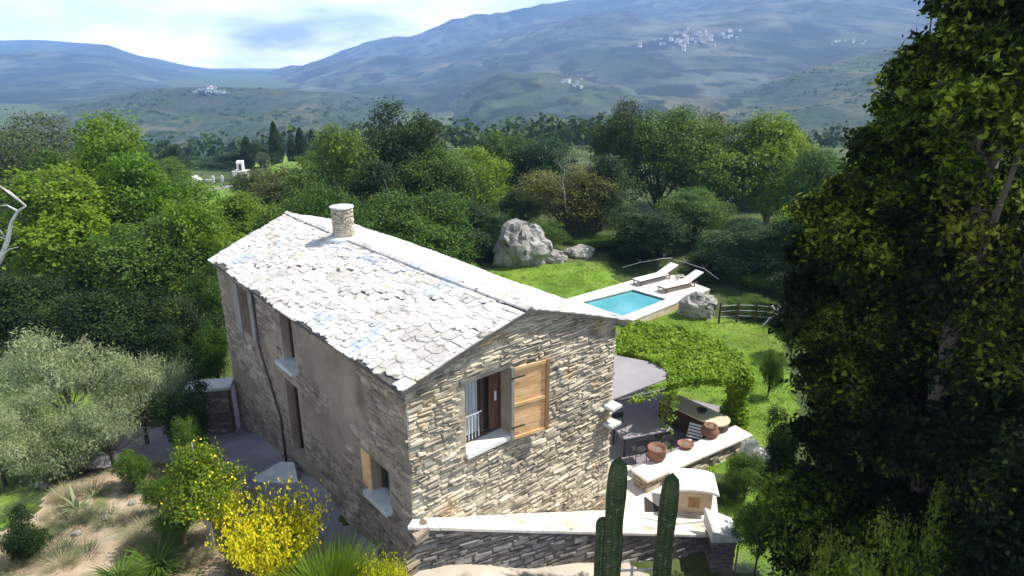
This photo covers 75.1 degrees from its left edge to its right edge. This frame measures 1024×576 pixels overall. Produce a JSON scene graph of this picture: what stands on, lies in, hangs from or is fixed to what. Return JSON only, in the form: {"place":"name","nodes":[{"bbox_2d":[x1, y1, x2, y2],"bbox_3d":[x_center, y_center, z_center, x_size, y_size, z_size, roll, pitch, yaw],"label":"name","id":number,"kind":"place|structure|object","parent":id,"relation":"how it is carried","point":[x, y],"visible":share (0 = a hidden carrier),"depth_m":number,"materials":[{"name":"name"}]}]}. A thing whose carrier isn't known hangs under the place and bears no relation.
{"place":"outdoors","nodes":[
{"label":"outdoors","id":0,"kind":"place"},
{"bbox_2d":[0,40,208,107],"bbox_3d":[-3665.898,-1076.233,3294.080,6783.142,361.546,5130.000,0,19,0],"label":"mountain","id":1,"kind":"structure","parent":0,"point":[45,74],"depth_m":2170.62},
{"bbox_2d":[38,87,398,158],"bbox_3d":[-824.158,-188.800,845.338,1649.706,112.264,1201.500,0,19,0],"label":"hill","id":2,"kind":"structure","parent":0,"point":[202,118],"depth_m":826.88,"materials":[{"name":"plant"}]},
{"bbox_2d":[85,384,383,569],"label":"path","id":3,"kind":"structure","parent":0,"point":[257,453],"depth_m":21.47,"materials":[{"name":"stone"}]},
{"bbox_2d":[76,346,184,444],"bbox_3d":[-12.601,3.755,22.457,3.181,4.364,3.038,1,19,2],"label":"shrub","id":4,"kind":"object","parent":3,"relation":"on","point":[155,380],"visible":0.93,"depth_m":21.91,"materials":[{"name":"green plant"}]},
{"bbox_2d":[147,375,215,451],"bbox_3d":[-10.566,4.332,21.647,2.004,3.223,1.837,9,21,25],"label":"shrub","id":5,"kind":"object","parent":3,"relation":"on","point":[182,408],"visible":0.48,"depth_m":21.22,"materials":[{"name":"green plant"}]},
{"bbox_2d":[183,377,236,434],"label":"garden wall","id":6,"kind":"structure","parent":3,"relation":"on","point":[222,421],"depth_m":24.06,"materials":[{"name":"stone"}]},
{"bbox_2d":[254,462,297,482],"bbox_3d":[-7.048,5.973,20.115,1.157,1.007,1.333,-12,22,-31],"label":"stone step","id":7,"kind":"object","parent":3,"relation":"on","point":[281,469],"visible":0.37,"depth_m":20.14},
{"bbox_2d":[0,0,566,67],"label":"sky","id":8,"kind":"structure","parent":0,"point":[194,33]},
{"bbox_2d":[0,261,800,575],"bbox_3d":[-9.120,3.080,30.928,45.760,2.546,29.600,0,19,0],"label":"lawn","id":9,"kind":"structure","parent":0,"point":[708,397],"depth_m":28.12,"materials":[{"name":"green plant"}]},
{"bbox_2d":[0,403,47,487],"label":"shrub","id":10,"kind":"object","parent":9,"relation":"on","point":[6,425],"visible":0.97,"depth_m":19.71,"materials":[{"name":"green plant"}]},
{"bbox_2d":[0,377,81,465],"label":"shrub","id":11,"kind":"object","parent":9,"relation":"on","point":[35,418],"visible":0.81,"depth_m":20.82,"materials":[{"name":"green plant"}]},
{"bbox_2d":[0,420,250,575],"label":"weeds","id":12,"kind":"object","parent":9,"relation":"on","point":[88,545],"visible":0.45,"depth_m":18.01,"materials":[{"name":"green plant"}]},
{"bbox_2d":[568,274,709,325],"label":"swimming pool","id":13,"kind":"structure","parent":9,"relation":"on","point":[671,298],"depth_m":37.19,"materials":[{"name":"stone"}]},
{"bbox_2d":[586,291,662,315],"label":"water","id":14,"kind":"structure","parent":13,"relation":"in","point":[625,303],"depth_m":36.27,"materials":[{"name":"liquid"}]},
{"bbox_2d":[677,291,717,319],"bbox_3d":[9.826,1.090,35.319,2.118,2.050,1.546,0,19,0],"label":"boulder","id":15,"kind":"object","parent":9,"relation":"on","point":[696,304],"visible":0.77,"depth_m":34.73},
{"bbox_2d":[720,451,767,499],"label":"shrub","id":16,"kind":"object","parent":9,"relation":"on","point":[743,473],"visible":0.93,"depth_m":21.00,"materials":[{"name":"green plant"}]},
{"bbox_2d":[757,348,786,396],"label":"shrub","id":17,"kind":"object","parent":9,"relation":"on","point":[771,364],"visible":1,"depth_m":26.79,"materials":[{"name":"green plant"}]},
{"bbox_2d":[0,68,1009,575],"bbox_3d":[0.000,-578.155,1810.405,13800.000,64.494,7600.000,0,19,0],"label":"ground","id":18,"kind":"structure","parent":0,"point":[722,292],"depth_m":44.43,"materials":[{"name":"green plant"}]},
{"bbox_2d":[0,103,85,223],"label":"tree","id":19,"kind":"object","parent":18,"relation":"on","point":[13,142],"visible":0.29,"depth_m":51.76,"materials":[{"name":"green plant"}]},
{"bbox_2d":[6,139,81,217],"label":"tree","id":20,"kind":"object","parent":18,"relation":"on","point":[44,157],"visible":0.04,"depth_m":44.61,"materials":[{"name":"green plant"}]},
{"bbox_2d":[0,262,104,358],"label":"tree","id":21,"kind":"object","parent":18,"relation":"on","point":[19,301],"visible":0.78,"depth_m":28.88,"materials":[{"name":"green plant"}]},
{"bbox_2d":[0,322,126,421],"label":"shrub","id":22,"kind":"object","parent":18,"relation":"on","point":[66,373],"visible":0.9,"depth_m":22.07,"materials":[{"name":"green plant"}]},
{"bbox_2d":[0,398,131,484],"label":"shrub","id":23,"kind":"object","parent":18,"relation":"on","point":[57,462],"visible":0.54,"depth_m":20.26,"materials":[{"name":"plant"}]},
{"bbox_2d":[0,160,155,310],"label":"tree","id":24,"kind":"object","parent":18,"relation":"on","point":[61,219],"visible":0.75,"depth_m":32.90,"materials":[{"name":"green plant"}]},
{"bbox_2d":[53,395,149,466],"bbox_3d":[-12.768,4.639,20.960,2.970,2.883,2.836,15,24,36],"label":"shrub","id":25,"kind":"object","parent":18,"relation":"on","point":[110,425],"visible":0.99,"depth_m":20.50,"materials":[{"name":"green plant"}]},
{"bbox_2d":[27,278,177,376],"bbox_3d":[-17.206,1.893,28.943,5.623,4.376,6.354,-7,20,-20],"label":"tree","id":26,"kind":"object","parent":18,"relation":"on","point":[99,323],"visible":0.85,"depth_m":27.73,"materials":[{"name":"green plant"}]},
{"bbox_2d":[42,106,177,239],"bbox_3d":[-24.968,-5.427,41.978,6.765,11.758,9.473,-5,20,-15],"label":"tree","id":27,"kind":"object","parent":18,"relation":"on","point":[95,144],"visible":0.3,"depth_m":39.45,"materials":[{"name":"green plant"}]},
{"bbox_2d":[68,210,218,330],"bbox_3d":[-17.649,-0.533,32.901,7.366,6.552,7.276,-6,20,-16],"label":"tree","id":28,"kind":"object","parent":18,"relation":"on","point":[118,258],"visible":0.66,"depth_m":31.29,"materials":[{"name":"green plant"}]},
{"bbox_2d":[79,146,229,301],"bbox_3d":[-20.308,-3.281,38.541,8.498,9.989,7.821,-10,22,-28],"label":"tree","id":29,"kind":"object","parent":18,"relation":"on","point":[145,194],"visible":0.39,"depth_m":37.20,"materials":[{"name":"green plant"}]},
{"bbox_2d":[108,351,205,414],"bbox_3d":[-13.611,3.687,25.434,3.760,2.163,3.714,15,24,38],"label":"shrub","id":30,"kind":"object","parent":18,"relation":"on","point":[181,376],"visible":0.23,"depth_m":25.61,"materials":[{"name":"plant"}]},
{"bbox_2d":[135,320,200,380],"bbox_3d":[-14.803,2.941,28.543,2.811,3.519,3.065,-4,19,-11],"label":"shrub","id":31,"kind":"object","parent":18,"relation":"on","point":[166,340],"visible":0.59,"depth_m":27.89,"materials":[{"name":"green plant"}]},
{"bbox_2d":[149,156,196,190],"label":"tree","id":32,"kind":"object","parent":18,"relation":"on","point":[177,166],"visible":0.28,"depth_m":90.40,"materials":[{"name":"green plant"}]},
{"bbox_2d":[0,463,361,575],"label":"bare earth","id":33,"kind":"structure","parent":18,"relation":"on","point":[111,537],"depth_m":17.18,"materials":[{"name":"soil"}]},
{"bbox_2d":[0,503,58,565],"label":"shrub","id":34,"kind":"object","parent":33,"relation":"on","point":[27,542],"visible":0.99,"depth_m":15.93,"materials":[{"name":"green plant"}]},
{"bbox_2d":[87,543,160,575],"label":"plant","id":35,"kind":"object","parent":33,"relation":"on","point":[122,572],"visible":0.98,"depth_m":14.81,"materials":[{"name":"green plant"}]},
{"bbox_2d":[109,446,156,486],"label":"shrub","id":36,"kind":"object","parent":33,"relation":"on","point":[132,468],"visible":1,"depth_m":19.29,"materials":[{"name":"green plant"}]},
{"bbox_2d":[105,527,198,575],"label":"plant","id":37,"kind":"object","parent":33,"relation":"on","point":[159,569],"visible":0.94,"depth_m":15.30,"materials":[{"name":"green plant"}]},
{"bbox_2d":[133,475,177,511],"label":"shrub","id":38,"kind":"object","parent":33,"relation":"on","point":[151,492],"visible":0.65,"depth_m":17.63,"materials":[{"name":"green plant"}]},
{"bbox_2d":[145,503,194,544],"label":"shrub","id":39,"kind":"object","parent":33,"relation":"on","point":[176,531],"visible":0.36,"depth_m":16.06,"materials":[{"name":"green plant"}]},
{"bbox_2d":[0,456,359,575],"bbox_3d":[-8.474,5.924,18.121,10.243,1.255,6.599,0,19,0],"label":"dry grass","id":40,"kind":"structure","parent":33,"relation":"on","point":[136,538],"depth_m":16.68,"materials":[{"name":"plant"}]},
{"bbox_2d":[169,414,214,460],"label":"shrub","id":41,"kind":"object","parent":33,"relation":"on","point":[189,432],"visible":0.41,"depth_m":19.20,"materials":[{"name":"green plant"}]},
{"bbox_2d":[149,429,256,549],"bbox_3d":[-7.354,5.246,15.836,2.392,3.403,2.116,6,20,18],"label":"tree","id":42,"kind":"object","parent":33,"relation":"on","point":[199,496],"visible":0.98,"depth_m":15.38,"materials":[{"name":"green plant"}]},
{"bbox_2d":[204,471,332,575],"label":"shrub","id":43,"kind":"object","parent":33,"relation":"on","point":[255,541],"visible":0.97,"depth_m":14.78,"materials":[{"name":"plant"}]},
{"bbox_2d":[255,516,399,575],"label":"grass clump","id":44,"kind":"object","parent":33,"relation":"on","point":[330,564],"visible":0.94,"depth_m":14.55,"materials":[{"name":"green plant"}]},
{"bbox_2d":[354,546,412,575],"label":"shrub","id":45,"kind":"object","parent":33,"relation":"on","point":[387,570],"visible":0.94,"depth_m":14.32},
{"bbox_2d":[139,286,228,368],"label":"tree","id":46,"kind":"object","parent":18,"relation":"on","point":[177,309],"visible":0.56,"depth_m":29.11,"materials":[{"name":"green plant"}]},
{"bbox_2d":[144,192,251,325],"bbox_3d":[-15.594,-0.973,33.138,5.813,7.399,6.316,-17,26,-41],"label":"tree","id":47,"kind":"object","parent":18,"relation":"on","point":[212,238],"visible":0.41,"depth_m":32.45,"materials":[{"name":"green plant"}]},
{"bbox_2d":[182,261,225,333],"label":"shrub","id":48,"kind":"object","parent":18,"relation":"on","point":[209,293],"visible":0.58,"depth_m":30.49,"materials":[{"name":"green plant"}]},
{"bbox_2d":[187,317,230,379],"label":"shrub","id":49,"kind":"object","parent":18,"relation":"on","point":[208,350],"visible":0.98,"depth_m":27.59,"materials":[{"name":"green plant"}]},
{"bbox_2d":[210,190,270,241],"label":"tree","id":50,"kind":"object","parent":18,"relation":"on","point":[240,204],"visible":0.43,"depth_m":43.78,"materials":[{"name":"green plant"}]},
{"bbox_2d":[222,163,307,209],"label":"tree","id":51,"kind":"object","parent":18,"relation":"on","point":[266,189],"visible":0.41,"depth_m":61.81,"materials":[{"name":"green plant"}]},
{"bbox_2d":[239,196,300,235],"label":"tree","id":52,"kind":"object","parent":18,"relation":"on","point":[268,213],"visible":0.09,"depth_m":41.58,"materials":[{"name":"green plant"}]},
{"bbox_2d":[273,156,356,212],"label":"tree","id":53,"kind":"object","parent":18,"relation":"on","point":[301,178],"visible":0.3,"depth_m":47.51,"materials":[{"name":"green plant"}]},
{"bbox_2d":[280,179,363,223],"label":"shrub","id":54,"kind":"object","parent":18,"relation":"on","point":[307,198],"visible":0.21,"depth_m":37.94,"materials":[{"name":"green plant"}]},
{"bbox_2d":[305,115,399,191],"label":"tree","id":55,"kind":"object","parent":18,"relation":"on","point":[339,144],"visible":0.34,"depth_m":48.51,"materials":[{"name":"green plant"}]},
{"bbox_2d":[317,157,416,223],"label":"tree","id":56,"kind":"object","parent":18,"relation":"on","point":[374,174],"visible":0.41,"depth_m":41.75,"materials":[{"name":"green plant"}]},
{"bbox_2d":[352,191,435,241],"bbox_3d":[-7.314,-1.706,37.286,5.697,6.994,5.949,11,22,29],"label":"shrub","id":57,"kind":"object","parent":18,"relation":"on","point":[371,209],"visible":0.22,"depth_m":36.69,"materials":[{"name":"green plant"}]},
{"bbox_2d":[357,95,451,209],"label":"tree","id":58,"kind":"object","parent":18,"relation":"on","point":[400,143],"visible":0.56,"depth_m":49.87,"materials":[{"name":"green plant"}]},
{"bbox_2d":[207,204,626,575],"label":"stone house","id":59,"kind":"structure","parent":18,"relation":"on","point":[379,377],"depth_m":17.30,"materials":[{"name":"grey stone"}]},
{"bbox_2d":[360,448,393,517],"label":"window","id":60,"kind":"structure","parent":59,"relation":"in","point":[379,497],"depth_m":16.36,"materials":[{"name":"grey glass"}]},
{"bbox_2d":[459,361,516,459],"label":"window","id":61,"kind":"structure","parent":59,"relation":"in","point":[483,389],"depth_m":16.26,"materials":[{"name":"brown wood"}]},
{"bbox_2d":[356,180,490,263],"bbox_3d":[-5.441,-2.843,38.803,8.048,6.717,7.145,11,22,28],"label":"tree","id":62,"kind":"object","parent":18,"relation":"on","point":[441,224],"visible":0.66,"depth_m":38.10,"materials":[{"name":"green plant"}]},
{"bbox_2d":[392,141,491,212],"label":"tree","id":63,"kind":"object","parent":18,"relation":"on","point":[427,174],"visible":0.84,"depth_m":48.48,"materials":[{"name":"green plant"}]},
{"bbox_2d":[34,111,853,161],"bbox_3d":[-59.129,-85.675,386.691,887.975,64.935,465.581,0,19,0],"label":"distant wood","id":64,"kind":"object","parent":18,"relation":"on","point":[564,132],"visible":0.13,"depth_m":197.06,"materials":[{"name":"green plant"}]},
{"bbox_2d":[435,200,513,245],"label":"tree","id":65,"kind":"object","parent":18,"relation":"on","point":[480,217],"visible":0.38,"depth_m":44.27,"materials":[{"name":"green plant"}]},
{"bbox_2d":[442,143,524,222],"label":"tree","id":66,"kind":"object","parent":18,"relation":"on","point":[494,194],"visible":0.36,"depth_m":53.90,"materials":[{"name":"green plant"}]},
{"bbox_2d":[472,128,536,216],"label":"tree","id":67,"kind":"object","parent":18,"relation":"on","point":[504,149],"visible":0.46,"depth_m":60.04,"materials":[{"name":"green plant"}]},
{"bbox_2d":[492,218,552,266],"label":"boulder","id":68,"kind":"object","parent":18,"relation":"on","point":[520,243],"visible":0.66,"depth_m":42.15,"materials":[{"name":"stone"}]},
{"bbox_2d":[488,187,557,222],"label":"tree","id":69,"kind":"object","parent":18,"relation":"on","point":[520,209],"visible":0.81,"depth_m":49.68,"materials":[{"name":"green plant"}]},
{"bbox_2d":[413,562,649,575],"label":"paved strip","id":70,"kind":"object","parent":18,"relation":"on","point":[564,569],"visible":0.41,"depth_m":16.39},
{"bbox_2d":[508,131,586,212],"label":"tree","id":71,"kind":"object","parent":18,"relation":"on","point":[545,157],"visible":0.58,"depth_m":57.86,"materials":[{"name":"green plant"}]},
{"bbox_2d":[408,510,707,570],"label":"stone wall","id":72,"kind":"structure","parent":18,"relation":"on","point":[530,540],"depth_m":16.68,"materials":[{"name":"stone"}]},
{"bbox_2d":[507,162,622,235],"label":"tree","id":73,"kind":"object","parent":18,"relation":"on","point":[577,211],"visible":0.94,"depth_m":46.62,"materials":[{"name":"green plant"}]},
{"bbox_2d":[568,153,640,231],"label":"tree","id":74,"kind":"object","parent":18,"relation":"on","point":[605,165],"visible":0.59,"depth_m":47.29,"materials":[{"name":"green plant"}]},
{"bbox_2d":[576,95,647,205],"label":"tree","id":75,"kind":"object","parent":18,"relation":"on","point":[619,138],"visible":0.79,"depth_m":58.06,"materials":[{"name":"green plant"}]},
{"bbox_2d":[596,203,701,260],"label":"tree","id":76,"kind":"object","parent":18,"relation":"on","point":[640,229],"visible":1,"depth_m":42.59,"materials":[{"name":"green plant"}]},
{"bbox_2d":[624,102,714,211],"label":"tree","id":77,"kind":"object","parent":18,"relation":"on","point":[659,135],"visible":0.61,"depth_m":60.10,"materials":[{"name":"green plant"}]},
{"bbox_2d":[649,186,738,243],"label":"tree","id":78,"kind":"object","parent":18,"relation":"on","point":[693,208],"visible":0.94,"depth_m":46.07,"materials":[{"name":"green plant"}]},
{"bbox_2d":[703,508,740,575],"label":"gate pier","id":79,"kind":"structure","parent":18,"relation":"on","point":[720,548],"depth_m":18.75,"materials":[{"name":"stone"}]},
{"bbox_2d":[648,108,798,224],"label":"tree","id":80,"kind":"object","parent":18,"relation":"on","point":[727,183],"visible":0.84,"depth_m":55.67,"materials":[{"name":"green plant"}]},
{"bbox_2d":[692,214,790,286],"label":"tree","id":81,"kind":"object","parent":18,"relation":"on","point":[732,251],"visible":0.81,"depth_m":39.19,"materials":[{"name":"green plant"}]},
{"bbox_2d":[722,292,779,317],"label":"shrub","id":82,"kind":"object","parent":18,"relation":"on","point":[748,304],"visible":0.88,"depth_m":35.54,"materials":[{"name":"green plant"}]},
{"bbox_2d":[727,477,792,575],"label":"shrub","id":83,"kind":"object","parent":18,"relation":"on","point":[744,522],"visible":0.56,"depth_m":18.18,"materials":[{"name":"green plant"}]},
{"bbox_2d":[721,108,826,227],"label":"tree","id":84,"kind":"object","parent":18,"relation":"on","point":[787,134],"visible":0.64,"depth_m":54.80,"materials":[{"name":"green plant"}]},
{"bbox_2d":[763,405,803,468],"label":"shrub","id":85,"kind":"object","parent":18,"relation":"on","point":[779,442],"visible":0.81,"depth_m":22.20,"materials":[{"name":"green plant"}]},
{"bbox_2d":[747,217,835,274],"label":"tree","id":86,"kind":"object","parent":18,"relation":"on","point":[770,261],"visible":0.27,"depth_m":37.79,"materials":[{"name":"green plant"}]},
{"bbox_2d":[757,142,855,220],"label":"tree","id":87,"kind":"object","parent":18,"relation":"on","point":[807,173],"visible":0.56,"depth_m":46.58,"materials":[{"name":"green plant"}]},
{"bbox_2d":[749,395,929,575],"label":"bush","id":88,"kind":"object","parent":18,"relation":"on","point":[805,493],"visible":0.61,"depth_m":14.62,"materials":[{"name":"green plant"}]},
{"bbox_2d":[764,260,940,485],"bbox_3d":[7.441,4.694,15.504,3.650,10.608,3.478,0,19,0],"label":"bush","id":89,"kind":"object","parent":18,"relation":"on","point":[810,309],"visible":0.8,"depth_m":14.04,"materials":[{"name":"green plant"}]},
{"bbox_2d":[809,499,905,575],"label":"shrub","id":90,"kind":"object","parent":18,"relation":"on","point":[852,566],"visible":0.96,"depth_m":12.89,"materials":[{"name":"green plant"}]},
{"bbox_2d":[778,157,963,471],"bbox_3d":[7.571,3.504,15.222,3.652,13.004,3.228,0,19,0],"label":"tree","id":91,"kind":"object","parent":18,"relation":"on","point":[838,238],"visible":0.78,"depth_m":13.35,"materials":[{"name":"green plant"}]},
{"bbox_2d":[804,463,1023,575],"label":"bush","id":92,"kind":"object","parent":18,"relation":"on","point":[985,553],"visible":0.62,"depth_m":12.42,"materials":[{"name":"green plant"}]},
{"bbox_2d":[881,476,956,575],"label":"shrub","id":93,"kind":"object","parent":18,"relation":"on","point":[932,528],"visible":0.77,"depth_m":12.45,"materials":[{"name":"green plant"}]},
{"bbox_2d":[815,154,1023,481],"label":"tree","id":94,"kind":"object","parent":18,"relation":"on","point":[997,272],"visible":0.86,"depth_m":11.61,"materials":[{"name":"green plant"}]},
{"bbox_2d":[827,298,1023,544],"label":"bush","id":95,"kind":"object","parent":18,"relation":"on","point":[969,443],"visible":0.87,"depth_m":11.86,"materials":[{"name":"green plant"}]},
{"bbox_2d":[835,19,1023,506],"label":"tree","id":96,"kind":"object","parent":18,"relation":"on","point":[893,135],"visible":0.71,"depth_m":11.96,"materials":[{"name":"green plant"}]},
{"bbox_2d":[901,0,1023,530],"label":"tree","id":97,"kind":"object","parent":18,"relation":"on","point":[979,96],"visible":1,"depth_m":10.29,"materials":[{"name":"green plant"}]},
{"bbox_2d":[266,0,942,118],"bbox_3d":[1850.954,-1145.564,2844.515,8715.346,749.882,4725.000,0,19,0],"label":"mountain","id":98,"kind":"structure","parent":0,"point":[437,70],"depth_m":1663.57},
{"bbox_2d":[447,54,761,145],"bbox_3d":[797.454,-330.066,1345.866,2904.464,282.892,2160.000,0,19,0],"label":"mountain spur","id":99,"kind":"structure","parent":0,"point":[526,96],"depth_m":846.85,"materials":[{"name":"plant"}]},
{"bbox_2d":[592,457,629,575],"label":"column cactus","id":100,"kind":"object","parent":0,"point":[608,546],"depth_m":14.87,"materials":[{"name":"plant"}]},
{"bbox_2d":[609,390,722,467],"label":"patio","id":101,"kind":"structure","parent":0,"point":[643,409],"depth_m":24.40,"materials":[{"name":"stone"}]},
{"bbox_2d":[612,416,672,456],"bbox_3d":[4.549,5.241,23.470,1.900,0.768,1.000,-6,20,-17],"label":"patio table","id":102,"kind":"object","parent":101,"relation":"on","point":[625,431],"visible":0.79,"depth_m":23.26,"materials":[{"name":"metal"}]},
{"bbox_2d":[607,462,717,524],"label":"white paving","id":103,"kind":"structure","parent":101,"relation":"on","point":[635,503],"depth_m":20.44,"materials":[{"name":"stone"}]},
{"bbox_2d":[668,468,719,512],"bbox_3d":[5.527,6.226,20.390,1.400,0.880,1.100,3,19,8],"label":"garden oven","id":104,"kind":"object","parent":103,"relation":"on","point":[698,490],"visible":0.69,"depth_m":20.03,"materials":[{"name":"paint"}]},
{"bbox_2d":[612,339,742,435],"bbox_3d":[5.795,3.707,25.401,5.217,2.450,6.929,0,19,0],"label":"pergola","id":105,"kind":"object","parent":101,"relation":"on","point":[631,375],"visible":0.57,"depth_m":23.38,"materials":[{"name":"fabric"}]},
{"bbox_2d":[615,319,758,449],"bbox_3d":[6.345,3.528,25.365,5.223,2.951,6.360,0,19,0],"label":"climbing vine","id":106,"kind":"object","parent":105,"relation":"attached to","point":[686,355],"visible":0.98,"depth_m":24.41,"materials":[{"name":"green plant"}]},
{"bbox_2d":[631,425,752,492],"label":"wall","id":107,"kind":"structure","parent":101,"relation":"on","point":[704,453],"depth_m":22.21,"materials":[{"name":"stone"}]},
{"bbox_2d":[658,395,729,438],"bbox_3d":[6.704,4.849,24.450,0.960,0.870,2.660,-15,24,-37],"label":"table","id":108,"kind":"object","parent":101,"relation":"on","point":[686,412],"visible":0.7,"depth_m":24.18,"materials":[{"name":"brown wood"}]},
{"bbox_2d":[653,473,680,575],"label":"column cactus","id":109,"kind":"object","parent":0,"point":[667,517],"depth_m":15.07,"materials":[{"name":"plant"}]},
{"bbox_2d":[714,41,986,147],"bbox_3d":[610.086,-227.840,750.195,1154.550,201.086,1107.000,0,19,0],"label":"hill slope","id":110,"kind":"structure","parent":0,"point":[785,98],"depth_m":756.32,"materials":[{"name":"plant"}]},
{"bbox_2d":[39,47,895,150],"bbox_3d":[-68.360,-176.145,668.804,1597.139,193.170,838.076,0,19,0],"label":"scrub","id":111,"kind":"object","parent":110,"relation":"on","point":[161,133],"visible":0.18,"depth_m":760.78,"materials":[{"name":"green plant"}]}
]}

